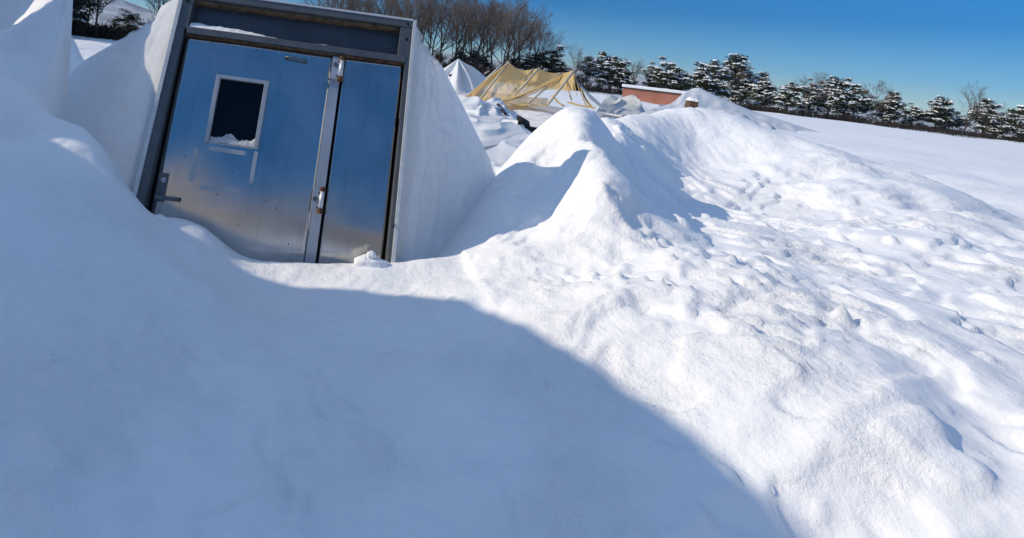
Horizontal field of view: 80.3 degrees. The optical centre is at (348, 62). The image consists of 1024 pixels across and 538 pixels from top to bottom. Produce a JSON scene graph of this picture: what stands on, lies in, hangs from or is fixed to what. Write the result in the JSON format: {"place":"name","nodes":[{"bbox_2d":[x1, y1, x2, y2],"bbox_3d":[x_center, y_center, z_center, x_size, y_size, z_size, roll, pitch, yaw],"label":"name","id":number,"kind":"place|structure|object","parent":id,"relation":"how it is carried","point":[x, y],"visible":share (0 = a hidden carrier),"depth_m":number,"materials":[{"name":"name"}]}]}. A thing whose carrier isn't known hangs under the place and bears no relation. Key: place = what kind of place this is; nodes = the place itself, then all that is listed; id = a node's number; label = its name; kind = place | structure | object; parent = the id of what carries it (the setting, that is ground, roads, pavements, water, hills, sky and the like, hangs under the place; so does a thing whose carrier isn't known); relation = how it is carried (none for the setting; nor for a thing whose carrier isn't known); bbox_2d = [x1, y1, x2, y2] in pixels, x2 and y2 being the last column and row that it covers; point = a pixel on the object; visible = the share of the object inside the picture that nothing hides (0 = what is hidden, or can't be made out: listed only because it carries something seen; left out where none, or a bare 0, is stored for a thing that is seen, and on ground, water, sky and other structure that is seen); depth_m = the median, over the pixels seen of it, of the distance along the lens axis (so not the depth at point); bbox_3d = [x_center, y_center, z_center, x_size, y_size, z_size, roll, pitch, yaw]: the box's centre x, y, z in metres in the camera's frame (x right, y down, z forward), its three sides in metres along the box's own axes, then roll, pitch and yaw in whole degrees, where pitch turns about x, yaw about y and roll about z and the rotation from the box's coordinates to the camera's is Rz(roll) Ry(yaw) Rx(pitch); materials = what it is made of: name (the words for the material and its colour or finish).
{"place":"outdoors","nodes":[
{"label":"outdoors","id":0,"kind":"place"},
{"bbox_2d":[0,35,1023,537],"bbox_3d":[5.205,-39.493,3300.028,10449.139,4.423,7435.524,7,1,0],"label":"snow ground","id":1,"kind":"structure","parent":0,"point":[470,395],"depth_m":2.08,"materials":[{"name":"snow"}]},
{"bbox_2d":[72,0,81,22],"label":"pine tree","id":2,"kind":"object","parent":1,"relation":"on","point":[74,11],"visible":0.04,"depth_m":51.70,"materials":[{"name":"green plant"}]},
{"bbox_2d":[71,0,89,33],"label":"pine tree","id":3,"kind":"object","parent":1,"relation":"on","point":[76,26],"visible":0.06,"depth_m":59.87,"materials":[{"name":"green plant"}]},
{"bbox_2d":[71,2,89,34],"bbox_3d":[-32.297,-8.148,63.202,8.690,12.463,8.912,6,1,-27],"label":"pine tree","id":4,"kind":"object","parent":1,"relation":"on","point":[73,33],"visible":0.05,"depth_m":63.28,"materials":[{"name":"green plant"}]},
{"bbox_2d":[72,0,107,20],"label":"pine tree","id":5,"kind":"object","parent":1,"relation":"on","point":[77,2],"visible":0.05,"depth_m":57.32,"materials":[{"name":"green plant"}]},
{"bbox_2d":[75,0,106,35],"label":"pine tree","id":6,"kind":"object","parent":1,"relation":"on","point":[86,14],"visible":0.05,"depth_m":68.66,"materials":[{"name":"green plant"}]},
{"bbox_2d":[95,0,112,37],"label":"bare tree","id":7,"kind":"object","parent":1,"relation":"on","point":[97,14],"visible":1,"depth_m":65.86,"materials":[{"name":"grey plant"}]},
{"bbox_2d":[0,0,221,463],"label":"snow bank","id":8,"kind":"structure","parent":1,"relation":"on","point":[110,294],"depth_m":2.62,"materials":[{"name":"snow"}]},
{"bbox_2d":[107,7,145,29],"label":"pine tree","id":9,"kind":"object","parent":1,"relation":"on","point":[130,17],"visible":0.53,"depth_m":83.47,"materials":[{"name":"green plant"}]},
{"bbox_2d":[145,0,170,17],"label":"bare tree","id":10,"kind":"object","parent":1,"relation":"on","point":[160,3],"visible":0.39,"depth_m":58.90,"materials":[{"name":"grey plant"}]},
{"bbox_2d":[133,0,416,263],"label":"metal doorway","id":11,"kind":"structure","parent":1,"relation":"on","point":[314,174],"depth_m":4.05,"materials":[{"name":"grey metal"}]},
{"bbox_2d":[209,134,254,146],"bbox_3d":[-0.801,0.534,4.022,0.309,0.076,0.026,8,-15,-1],"label":"snow drift","id":12,"kind":"object","parent":11,"relation":"on","point":[229,139],"visible":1,"depth_m":4.01,"materials":[{"name":"snow"}]},
{"bbox_2d":[190,23,284,39],"bbox_3d":[-0.792,-0.224,4.243,0.714,0.062,0.088,8,-19,-1],"label":"snow drift","id":13,"kind":"object","parent":11,"relation":"on","point":[201,25],"visible":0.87,"depth_m":4.21,"materials":[{"name":"white"}]},
{"bbox_2d":[151,37,339,262],"bbox_3d":[-0.725,0.880,3.959,1.139,2.051,0.174,8,-15,-1],"label":"door leaf","id":14,"kind":"structure","parent":11,"relation":"in","point":[256,200],"depth_m":4.00,"materials":[{"name":"metal"}]},
{"bbox_2d":[67,0,496,261],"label":"fabric membrane","id":15,"kind":"object","parent":11,"relation":"attached to","point":[449,174],"visible":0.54,"depth_m":4.46,"materials":[{"name":"fabric"}]},
{"bbox_2d":[318,58,401,263],"bbox_3d":[0.055,0.990,3.991,0.418,2.051,0.119,8,-15,-1],"label":"door leaf","id":16,"kind":"structure","parent":11,"relation":"in","point":[359,177],"depth_m":4.02,"materials":[{"name":"metal"}]},
{"bbox_2d":[299,0,345,8],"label":"bare tree","id":17,"kind":"object","parent":1,"relation":"on","point":[305,1],"visible":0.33,"depth_m":111.49,"materials":[{"name":"brown plant"}]},
{"bbox_2d":[315,0,374,10],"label":"bare tree","id":18,"kind":"object","parent":1,"relation":"on","point":[351,4],"visible":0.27,"depth_m":107.57,"materials":[{"name":"brown plant"}]},
{"bbox_2d":[333,0,374,12],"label":"bare tree","id":19,"kind":"object","parent":1,"relation":"on","point":[348,8],"visible":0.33,"depth_m":104.93,"materials":[{"name":"brown plant"}]},
{"bbox_2d":[342,0,378,13],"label":"bare tree","id":20,"kind":"object","parent":1,"relation":"on","point":[367,7],"visible":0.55,"depth_m":103.38,"materials":[{"name":"brown plant"}]},
{"bbox_2d":[353,254,389,267],"bbox_3d":[0.151,1.285,3.685,0.233,0.122,0.103,7,1,8],"label":"snow lump","id":21,"kind":"object","parent":1,"relation":"on","point":[363,260],"visible":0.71,"depth_m":3.65,"materials":[{"name":"white"}]},
{"bbox_2d":[367,250,375,258],"bbox_3d":[0.149,1.225,3.683,0.063,0.057,0.055,7,1,0],"label":"snow lump","id":22,"kind":"object","parent":21,"relation":"on","point":[371,254],"visible":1,"depth_m":3.66,"materials":[{"name":"white"}]},
{"bbox_2d":[362,0,405,16],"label":"bare tree","id":23,"kind":"object","parent":1,"relation":"on","point":[389,8],"visible":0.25,"depth_m":113.38,"materials":[{"name":"brown plant"}]},
{"bbox_2d":[368,0,405,15],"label":"bare tree","id":24,"kind":"object","parent":1,"relation":"on","point":[386,7],"visible":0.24,"depth_m":121.55,"materials":[{"name":"brown plant"}]},
{"bbox_2d":[366,0,417,18],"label":"bare tree","id":25,"kind":"object","parent":1,"relation":"on","point":[405,10],"visible":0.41,"depth_m":105.19,"materials":[{"name":"brown plant"}]},
{"bbox_2d":[377,0,442,38],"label":"bare tree","id":26,"kind":"object","parent":1,"relation":"on","point":[420,4],"visible":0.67,"depth_m":102.67,"materials":[{"name":"brown plant"}]},
{"bbox_2d":[383,0,445,35],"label":"bare tree","id":27,"kind":"object","parent":1,"relation":"on","point":[416,9],"visible":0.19,"depth_m":118.48,"materials":[{"name":"brown plant"}]},
{"bbox_2d":[392,0,443,34],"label":"bare tree","id":28,"kind":"object","parent":1,"relation":"on","point":[414,15],"visible":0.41,"depth_m":108.08,"materials":[{"name":"brown plant"}]},
{"bbox_2d":[400,0,442,41],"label":"bare tree","id":29,"kind":"object","parent":1,"relation":"on","point":[434,10],"visible":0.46,"depth_m":111.28,"materials":[{"name":"brown plant"}]},
{"bbox_2d":[400,0,467,55],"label":"bare tree","id":30,"kind":"object","parent":1,"relation":"on","point":[450,33],"visible":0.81,"depth_m":104.05,"materials":[{"name":"brown plant"}]},
{"bbox_2d":[417,0,456,49],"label":"bare tree","id":31,"kind":"object","parent":1,"relation":"on","point":[429,37],"visible":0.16,"depth_m":124.58,"materials":[{"name":"brown plant"}]},
{"bbox_2d":[418,0,472,53],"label":"bare tree","id":32,"kind":"object","parent":1,"relation":"on","point":[444,26],"visible":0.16,"depth_m":123.05,"materials":[{"name":"brown plant"}]},
{"bbox_2d":[417,0,474,59],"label":"bare tree","id":33,"kind":"object","parent":1,"relation":"on","point":[441,47],"visible":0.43,"depth_m":109.63,"materials":[{"name":"brown plant"}]},
{"bbox_2d":[441,48,474,64],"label":"pine tree","id":34,"kind":"object","parent":1,"relation":"on","point":[459,55],"visible":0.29,"depth_m":105.88,"materials":[{"name":"green plant"}]},
{"bbox_2d":[426,0,491,61],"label":"bare tree","id":35,"kind":"object","parent":1,"relation":"on","point":[471,17],"visible":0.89,"depth_m":103.05,"materials":[{"name":"brown plant"}]},
{"bbox_2d":[435,1,486,60],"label":"bare tree","id":36,"kind":"object","parent":1,"relation":"on","point":[456,19],"visible":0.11,"depth_m":124.33,"materials":[{"name":"brown plant"}]},
{"bbox_2d":[444,59,485,94],"bbox_3d":[7.604,1.011,39.255,4.100,2.400,9.663,7,1,17],"label":"pointed tent","id":37,"kind":"object","parent":1,"relation":"on","point":[465,78],"visible":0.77,"depth_m":37.08,"materials":[{"name":"white fabric"}]},
{"bbox_2d":[443,0,497,62],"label":"bare tree","id":38,"kind":"object","parent":1,"relation":"on","point":[459,40],"visible":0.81,"depth_m":103.43,"materials":[{"name":"brown plant"}]},
{"bbox_2d":[464,46,484,67],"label":"pine tree","id":39,"kind":"object","parent":1,"relation":"on","point":[474,54],"visible":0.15,"depth_m":111.48,"materials":[{"name":"green plant"}]},
{"bbox_2d":[453,0,500,63],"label":"bare tree","id":40,"kind":"object","parent":1,"relation":"on","point":[470,44],"visible":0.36,"depth_m":110.57,"materials":[{"name":"brown plant"}]},
{"bbox_2d":[444,0,513,54],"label":"bare tree","id":41,"kind":"object","parent":1,"relation":"on","point":[481,30],"visible":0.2,"depth_m":123.18,"materials":[{"name":"brown plant"}]},
{"bbox_2d":[445,0,514,64],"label":"bare tree","id":42,"kind":"object","parent":1,"relation":"on","point":[487,26],"visible":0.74,"depth_m":103.97,"materials":[{"name":"brown plant"}]},
{"bbox_2d":[472,54,494,70],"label":"pine tree","id":43,"kind":"object","parent":1,"relation":"on","point":[482,61],"visible":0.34,"depth_m":105.32,"materials":[{"name":"green plant"}]},
{"bbox_2d":[460,96,509,116],"bbox_3d":[4.990,1.588,21.953,2.182,0.484,13.293,7,1,13],"label":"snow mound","id":44,"kind":"object","parent":1,"relation":"on","point":[481,104],"visible":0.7,"depth_m":21.89,"materials":[{"name":"snow"}]},
{"bbox_2d":[463,0,513,61],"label":"bare tree","id":45,"kind":"object","parent":1,"relation":"on","point":[497,6],"visible":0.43,"depth_m":107.51,"materials":[{"name":"brown plant"}]},
{"bbox_2d":[467,0,518,61],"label":"bare tree","id":46,"kind":"object","parent":1,"relation":"on","point":[486,25],"visible":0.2,"depth_m":120.32,"materials":[{"name":"brown plant"}]},
{"bbox_2d":[475,0,517,64],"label":"bare tree","id":47,"kind":"object","parent":1,"relation":"on","point":[491,51],"visible":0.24,"depth_m":121.25,"materials":[{"name":"brown plant"}]},
{"bbox_2d":[463,106,531,146],"bbox_3d":[3.968,1.633,15.829,1.921,0.244,11.762,7,1,10],"label":"collapsed fabric","id":48,"kind":"object","parent":1,"relation":"on","point":[491,131],"visible":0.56,"depth_m":14.31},
{"bbox_2d":[484,134,529,166],"bbox_3d":[2.552,1.581,10.934,1.818,0.146,8.356,7,1,20],"label":"collapsed fabric","id":49,"kind":"object","parent":1,"relation":"on","point":[500,154],"visible":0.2,"depth_m":10.86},
{"bbox_2d":[478,8,535,63],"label":"bare tree","id":50,"kind":"object","parent":1,"relation":"on","point":[506,39],"visible":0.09,"depth_m":126.18,"materials":[{"name":"brown plant"}]},
{"bbox_2d":[477,4,539,60],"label":"bare tree","id":51,"kind":"object","parent":1,"relation":"on","point":[508,29],"visible":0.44,"depth_m":109.53,"materials":[{"name":"brown plant"}]},
{"bbox_2d":[507,55,522,66],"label":"pine tree","id":52,"kind":"object","parent":1,"relation":"on","point":[513,60],"visible":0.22,"depth_m":109.40,"materials":[{"name":"green plant"}]},
{"bbox_2d":[489,0,547,66],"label":"bare tree","id":53,"kind":"object","parent":1,"relation":"on","point":[511,34],"visible":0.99,"depth_m":99.34,"materials":[{"name":"brown plant"}]},
{"bbox_2d":[501,115,537,132],"bbox_3d":[5.079,1.717,15.792,1.916,0.445,0.940,7,1,22],"label":"torn panel","id":54,"kind":"object","parent":1,"relation":"on","point":[520,120],"visible":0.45,"depth_m":15.70,"materials":[{"name":"metal"}]},
{"bbox_2d":[495,0,547,57],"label":"bare tree","id":55,"kind":"object","parent":1,"relation":"on","point":[526,4],"visible":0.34,"depth_m":119.80,"materials":[{"name":"brown plant"}]},
{"bbox_2d":[503,6,546,65],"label":"bare tree","id":56,"kind":"object","parent":1,"relation":"on","point":[530,26],"visible":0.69,"depth_m":105.12,"materials":[{"name":"brown plant"}]},
{"bbox_2d":[513,51,541,70],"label":"pine tree","id":57,"kind":"object","parent":1,"relation":"on","point":[530,61],"visible":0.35,"depth_m":103.69,"materials":[{"name":"green plant"}]},
{"bbox_2d":[509,18,557,68],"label":"bare tree","id":58,"kind":"object","parent":1,"relation":"on","point":[542,35],"visible":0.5,"depth_m":110.08,"materials":[{"name":"brown plant"}]},
{"bbox_2d":[466,61,609,110],"bbox_3d":[9.643,1.308,32.293,7.548,2.559,9.489,7,1,0],"label":"netting shelter","id":59,"kind":"object","parent":1,"relation":"on","point":[508,83],"visible":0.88,"depth_m":30.63,"materials":[{"name":"fabric"}]},
{"bbox_2d":[524,49,553,70],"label":"pine tree","id":60,"kind":"object","parent":1,"relation":"on","point":[536,58],"visible":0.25,"depth_m":107.15,"materials":[{"name":"green plant"}]},
{"bbox_2d":[525,27,565,70],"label":"bare tree","id":61,"kind":"object","parent":1,"relation":"on","point":[544,44],"visible":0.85,"depth_m":105.80,"materials":[{"name":"brown plant"}]},
{"bbox_2d":[524,4,570,55],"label":"bare tree","id":62,"kind":"object","parent":1,"relation":"on","point":[544,47],"visible":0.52,"depth_m":121.54,"materials":[{"name":"brown plant"}]},
{"bbox_2d":[75,19,1023,142],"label":"brush","id":63,"kind":"object","parent":1,"relation":"on","point":[110,32],"visible":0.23,"depth_m":113.49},
{"bbox_2d":[541,45,573,72],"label":"pine tree","id":64,"kind":"object","parent":1,"relation":"on","point":[553,59],"visible":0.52,"depth_m":103.17,"materials":[{"name":"green plant"}]},
{"bbox_2d":[567,44,594,76],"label":"bare tree","id":65,"kind":"object","parent":1,"relation":"on","point":[579,63],"visible":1,"depth_m":99.85,"materials":[{"name":"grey plant"}]},
{"bbox_2d":[575,55,599,86],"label":"pine tree","id":66,"kind":"object","parent":1,"relation":"on","point":[589,74],"visible":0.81,"depth_m":121.53,"materials":[{"name":"green plant"}]},
{"bbox_2d":[590,51,613,85],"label":"pine tree","id":67,"kind":"object","parent":1,"relation":"on","point":[602,55],"visible":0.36,"depth_m":125.08,"materials":[{"name":"green plant"}]},
{"bbox_2d":[594,56,632,92],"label":"pine tree","id":68,"kind":"object","parent":1,"relation":"on","point":[616,68],"visible":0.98,"depth_m":119.05,"materials":[{"name":"green plant"}]},
{"bbox_2d":[597,95,644,114],"bbox_3d":[16.106,2.400,33.511,2.579,1.080,8.332,7,1,27],"label":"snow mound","id":69,"kind":"object","parent":1,"relation":"on","point":[628,105],"visible":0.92,"depth_m":32.54,"materials":[{"name":"snow"}]},
{"bbox_2d":[611,67,634,91],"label":"pine tree","id":70,"kind":"object","parent":1,"relation":"on","point":[627,75],"visible":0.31,"depth_m":127.19,"materials":[{"name":"green plant"}]},
{"bbox_2d":[624,55,645,84],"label":"bare tree","id":71,"kind":"object","parent":1,"relation":"on","point":[636,70],"visible":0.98,"depth_m":118.32,"materials":[{"name":"grey plant"}]},
{"bbox_2d":[622,84,685,104],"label":"brick building","id":72,"kind":"structure","parent":1,"relation":"on","point":[659,96],"depth_m":70.41,"materials":[{"name":"red brick"}]},
{"bbox_2d":[640,61,669,86],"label":"pine tree","id":73,"kind":"object","parent":1,"relation":"on","point":[645,74],"visible":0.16,"depth_m":120.83,"materials":[{"name":"green plant"}]},
{"bbox_2d":[640,56,695,89],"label":"pine tree","id":74,"kind":"object","parent":1,"relation":"on","point":[671,76],"visible":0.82,"depth_m":117.12,"materials":[{"name":"green plant"}]},
{"bbox_2d":[684,100,698,107],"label":"timber beam","id":75,"kind":"structure","parent":1,"relation":"on","point":[693,104],"depth_m":23.89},
{"bbox_2d":[681,68,714,93],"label":"pine tree","id":76,"kind":"object","parent":1,"relation":"on","point":[696,76],"visible":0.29,"depth_m":121.40,"materials":[{"name":"green plant"}]},
{"bbox_2d":[641,104,771,128],"bbox_3d":[27.344,3.982,45.206,9.261,1.183,45.367,7,1,36],"label":"collapsed fabric","id":77,"kind":"object","parent":1,"relation":"on","point":[743,116],"visible":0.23,"depth_m":41.55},
{"bbox_2d":[693,59,738,97],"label":"pine tree","id":78,"kind":"object","parent":1,"relation":"on","point":[714,82],"visible":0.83,"depth_m":119.83,"materials":[{"name":"green plant"}]},
{"bbox_2d":[649,88,816,131],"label":"fallen roof","id":79,"kind":"structure","parent":1,"relation":"on","point":[706,99],"depth_m":44.58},
{"bbox_2d":[443,106,1023,378],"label":"snow mound","id":80,"kind":"object","parent":1,"relation":"on","point":[698,216],"visible":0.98,"depth_m":3.94,"materials":[{"name":"snow"}]},
{"bbox_2d":[581,270,600,280],"bbox_3d":[1.319,1.179,3.132,0.114,0.107,0.127,7,1,0],"label":"snow lump","id":81,"kind":"object","parent":80,"relation":"on","point":[588,275],"visible":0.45,"depth_m":3.11,"materials":[{"name":"white"}]},
{"bbox_2d":[724,67,749,103],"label":"bare tree","id":82,"kind":"object","parent":1,"relation":"on","point":[738,77],"visible":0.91,"depth_m":120.15,"materials":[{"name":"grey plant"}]},
{"bbox_2d":[712,53,765,101],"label":"pine tree","id":83,"kind":"object","parent":1,"relation":"on","point":[734,64],"visible":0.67,"depth_m":131.65,"materials":[{"name":"green plant"}]},
{"bbox_2d":[727,79,756,105],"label":"pine tree","id":84,"kind":"object","parent":1,"relation":"on","point":[742,93],"visible":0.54,"depth_m":130.22,"materials":[{"name":"green plant"}]},
{"bbox_2d":[751,72,777,100],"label":"pine tree","id":85,"kind":"object","parent":1,"relation":"on","point":[763,74],"visible":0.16,"depth_m":136.70,"materials":[{"name":"green plant"}]},
{"bbox_2d":[746,77,786,108],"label":"pine tree","id":86,"kind":"object","parent":1,"relation":"on","point":[763,90],"visible":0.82,"depth_m":123.95,"materials":[{"name":"green plant"}]},
{"bbox_2d":[770,82,809,113],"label":"pine tree","id":87,"kind":"object","parent":1,"relation":"on","point":[791,91],"visible":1,"depth_m":113.13,"materials":[{"name":"green plant"}]},
{"bbox_2d":[783,72,832,116],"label":"bare tree","id":88,"kind":"object","parent":1,"relation":"on","point":[821,82],"visible":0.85,"depth_m":118.18,"materials":[{"name":"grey plant"}]},
{"bbox_2d":[796,77,829,113],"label":"pine tree","id":89,"kind":"object","parent":1,"relation":"on","point":[804,98],"visible":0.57,"depth_m":132.76,"materials":[{"name":"green plant"}]},
{"bbox_2d":[809,76,851,116],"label":"pine tree","id":90,"kind":"object","parent":1,"relation":"on","point":[838,82],"visible":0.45,"depth_m":132.96,"materials":[{"name":"green plant"}]},
{"bbox_2d":[825,86,850,115],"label":"pine tree","id":91,"kind":"object","parent":1,"relation":"on","point":[839,102],"visible":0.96,"depth_m":126.18,"materials":[{"name":"green plant"}]},
{"bbox_2d":[841,78,880,120],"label":"pine tree","id":92,"kind":"object","parent":1,"relation":"on","point":[861,105],"visible":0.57,"depth_m":130.72,"materials":[{"name":"green plant"}]},
{"bbox_2d":[857,79,896,121],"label":"bare tree","id":93,"kind":"object","parent":1,"relation":"on","point":[887,97],"visible":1,"depth_m":123.72,"materials":[{"name":"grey plant"}]},
{"bbox_2d":[869,99,903,123],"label":"pine tree","id":94,"kind":"object","parent":1,"relation":"on","point":[880,115],"visible":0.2,"depth_m":131.42,"materials":[{"name":"green plant"}]},
{"bbox_2d":[875,91,908,121],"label":"pine tree","id":95,"kind":"object","parent":1,"relation":"on","point":[888,110],"visible":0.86,"depth_m":126.78,"materials":[{"name":"green plant"}]},
{"bbox_2d":[898,102,928,125],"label":"pine tree","id":96,"kind":"object","parent":1,"relation":"on","point":[912,116],"visible":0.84,"depth_m":130.01,"materials":[{"name":"green plant"}]},
{"bbox_2d":[914,96,956,130],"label":"pine tree","id":97,"kind":"object","parent":1,"relation":"on","point":[936,106],"visible":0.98,"depth_m":126.98,"materials":[{"name":"green plant"}]},
{"bbox_2d":[928,105,971,131],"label":"pine tree","id":98,"kind":"object","parent":1,"relation":"on","point":[958,123],"visible":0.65,"depth_m":127.45,"materials":[{"name":"green plant"}]},
{"bbox_2d":[961,98,1003,133],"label":"pine tree","id":99,"kind":"object","parent":1,"relation":"on","point":[991,109],"visible":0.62,"depth_m":123.06,"materials":[{"name":"green plant"}]},
{"bbox_2d":[958,80,1006,133],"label":"bare tree","id":100,"kind":"object","parent":1,"relation":"on","point":[978,106],"visible":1,"depth_m":116.67,"materials":[{"name":"grey plant"}]},
{"bbox_2d":[975,112,1012,139],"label":"pine tree","id":101,"kind":"object","parent":1,"relation":"on","point":[999,126],"visible":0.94,"depth_m":120.75,"materials":[{"name":"green plant"}]},
{"bbox_2d":[997,105,1023,137],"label":"pine tree","id":102,"kind":"object","parent":1,"relation":"on","point":[1019,110],"visible":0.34,"depth_m":131.63,"materials":[{"name":"green plant"}]},
{"bbox_2d":[1006,113,1023,135],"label":"pine tree","id":103,"kind":"object","parent":1,"relation":"on","point":[1019,130],"visible":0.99,"depth_m":117.94,"materials":[{"name":"green plant"}]},
{"bbox_2d":[78,0,1016,134],"bbox_3d":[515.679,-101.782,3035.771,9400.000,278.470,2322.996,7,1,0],"label":"hills","id":104,"kind":"structure","parent":0,"point":[112,10],"depth_m":2661.86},
{"bbox_2d":[125,0,1023,123],"label":"sky","id":105,"kind":"structure","parent":0,"point":[925,49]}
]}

